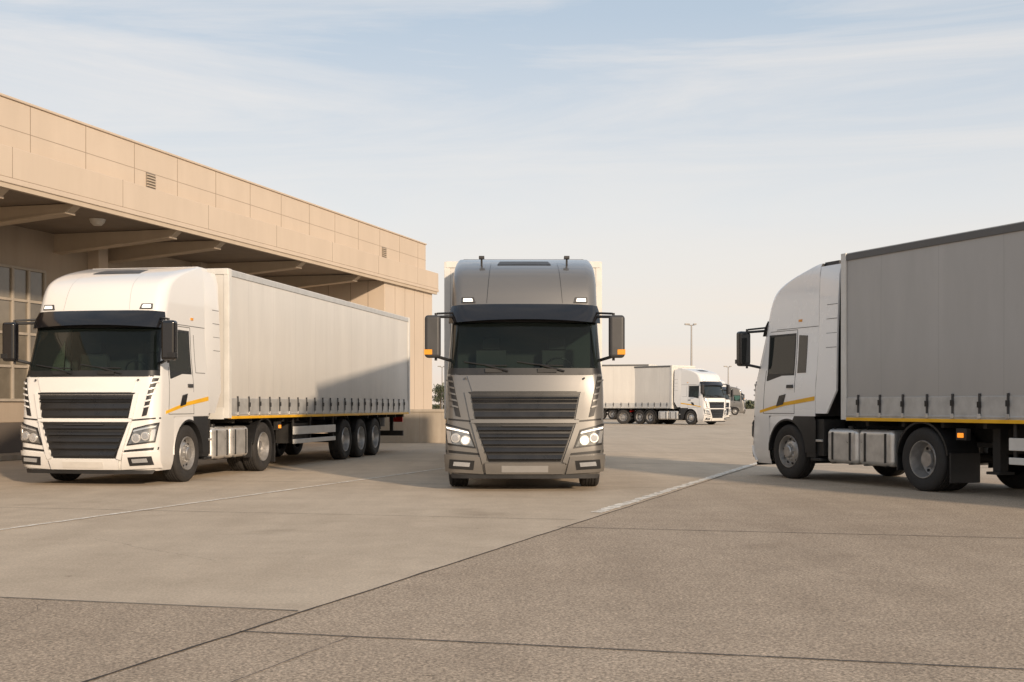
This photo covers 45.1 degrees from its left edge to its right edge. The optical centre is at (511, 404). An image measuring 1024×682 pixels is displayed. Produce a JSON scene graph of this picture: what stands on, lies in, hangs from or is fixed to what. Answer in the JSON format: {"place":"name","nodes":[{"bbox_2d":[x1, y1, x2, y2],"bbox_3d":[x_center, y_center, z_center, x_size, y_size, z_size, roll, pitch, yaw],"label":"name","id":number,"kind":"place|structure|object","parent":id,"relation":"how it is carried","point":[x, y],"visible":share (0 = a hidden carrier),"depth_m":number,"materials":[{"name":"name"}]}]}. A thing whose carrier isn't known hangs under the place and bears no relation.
{"place":"outdoors","nodes":[
{"label":"outdoors","id":0,"kind":"place"},
{"bbox_2d":[0,225,431,452],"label":"walls","id":1,"kind":"structure","parent":0,"point":[25,247],"depth_m":37.64,"materials":[{"name":"beige concrete"}]},
{"bbox_2d":[0,249,207,401],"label":"window","id":2,"kind":"structure","parent":1,"relation":"attached to","point":[22,290],"depth_m":31.75,"materials":[{"name":"grey glass"}]},
{"bbox_2d":[0,187,360,287],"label":"canopy beams","id":3,"kind":"structure","parent":1,"relation":"attached to","point":[124,246],"depth_m":34.16,"materials":[{"name":"beige concrete"}]},
{"bbox_2d":[0,106,423,408],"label":"panel seams","id":4,"kind":"object","parent":1,"relation":"attached to","point":[276,225],"visible":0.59,"depth_m":39.93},
{"bbox_2d":[0,181,436,294],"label":"soffit","id":5,"kind":"structure","parent":1,"relation":"attached to","point":[231,251],"depth_m":32.37,"materials":[{"name":"beige concrete"}]},
{"bbox_2d":[89,218,105,225],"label":"ceiling lamps","id":6,"kind":"object","parent":5,"relation":"attached to","point":[97,221],"visible":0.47,"depth_m":30.30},
{"bbox_2d":[0,93,438,291],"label":"roof band","id":7,"kind":"object","parent":1,"relation":"on","point":[48,167],"visible":0.65,"depth_m":32.34,"materials":[{"name":"beige concrete"}]},
{"bbox_2d":[146,172,386,257],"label":"vents","id":8,"kind":"object","parent":7,"relation":"attached to","point":[151,180],"visible":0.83,"depth_m":31.30,"materials":[{"name":"grey metal"}]},
{"bbox_2d":[0,409,1023,681],"bbox_3d":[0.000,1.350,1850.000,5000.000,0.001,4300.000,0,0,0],"label":"ground","id":9,"kind":"structure","parent":0,"point":[890,591],"depth_m":9.94,"materials":[{"name":"concrete"}]},
{"bbox_2d":[0,452,21,460],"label":"dock kerb","id":10,"kind":"structure","parent":9,"relation":"on","point":[9,456],"depth_m":30.04,"materials":[{"name":"concrete"}]},
{"bbox_2d":[0,267,409,481],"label":"semi truck","id":11,"kind":"object","parent":9,"relation":"on","point":[174,374],"visible":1,"depth_m":22.29,"materials":[{"name":"white paint"}]},
{"bbox_2d":[0,462,756,529],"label":"painted line","id":12,"kind":"object","parent":9,"relation":"on","point":[605,509],"visible":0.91,"depth_m":18.27,"materials":[{"name":"white paint"}]},
{"bbox_2d":[380,409,445,442],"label":"concrete wall","id":13,"kind":"structure","parent":9,"relation":"on","point":[422,425],"depth_m":44.03,"materials":[{"name":"beige concrete"}]},
{"bbox_2d":[432,382,443,402],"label":"tree","id":14,"kind":"object","parent":9,"relation":"on","point":[440,389],"visible":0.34,"depth_m":146.07,"materials":[{"name":"green plant"}]},
{"bbox_2d":[432,388,443,408],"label":"tree","id":15,"kind":"object","parent":9,"relation":"on","point":[438,399],"visible":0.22,"depth_m":164.83,"materials":[{"name":"green plant"}]},
{"bbox_2d":[438,366,443,408],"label":"street lamp","id":16,"kind":"object","parent":9,"relation":"on","point":[442,393],"visible":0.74,"depth_m":149.94,"materials":[{"name":"metal"}]},
{"bbox_2d":[0,437,1023,681],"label":"pavement joints","id":17,"kind":"object","parent":9,"relation":"on","point":[440,567],"visible":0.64,"depth_m":7.53,"materials":[{"name":"brown"}]},
{"bbox_2d":[424,256,624,485],"bbox_3d":[0.200,-0.617,27.389,3.150,3.937,16.489,0,0,0],"label":"semi truck","id":18,"kind":"object","parent":9,"relation":"on","point":[522,358],"visible":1,"depth_m":19.38,"materials":[{"name":"grey paint"}]},
{"bbox_2d":[432,399,754,408],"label":"hedge","id":19,"kind":"object","parent":9,"relation":"on","point":[749,404],"visible":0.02,"depth_m":419.42,"materials":[{"name":"green plant"}]},
{"bbox_2d":[602,364,657,423],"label":"truck trailer","id":20,"kind":"object","parent":9,"relation":"on","point":[619,387],"visible":0.26,"depth_m":88.00,"materials":[{"name":"white plastic"}]},
{"bbox_2d":[604,369,733,419],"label":"semi truck","id":21,"kind":"object","parent":9,"relation":"on","point":[611,414],"visible":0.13,"depth_m":109.03,"materials":[{"name":"white paint"}]},
{"bbox_2d":[630,365,729,424],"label":"truck","id":22,"kind":"object","parent":9,"relation":"on","point":[672,394],"visible":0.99,"depth_m":85.11,"materials":[{"name":"white paint"}]},
{"bbox_2d":[684,323,696,365],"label":"street lamp","id":23,"kind":"object","parent":9,"relation":"on","point":[691,339],"visible":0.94,"depth_m":99.93,"materials":[{"name":"metal"}]},
{"bbox_2d":[729,386,745,414],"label":"semi truck","id":24,"kind":"object","parent":9,"relation":"on","point":[737,407],"visible":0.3,"depth_m":164.01,"materials":[{"name":"grey paint"}]},
{"bbox_2d":[735,221,1023,490],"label":"semi truck","id":25,"kind":"object","parent":9,"relation":"on","point":[907,358],"visible":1,"depth_m":19.68,"materials":[{"name":"white paint"}]},
{"bbox_2d":[0,0,1023,404],"label":"sky","id":26,"kind":"structure","parent":0,"point":[711,155],"materials":[{"name":"blue"}]}
]}

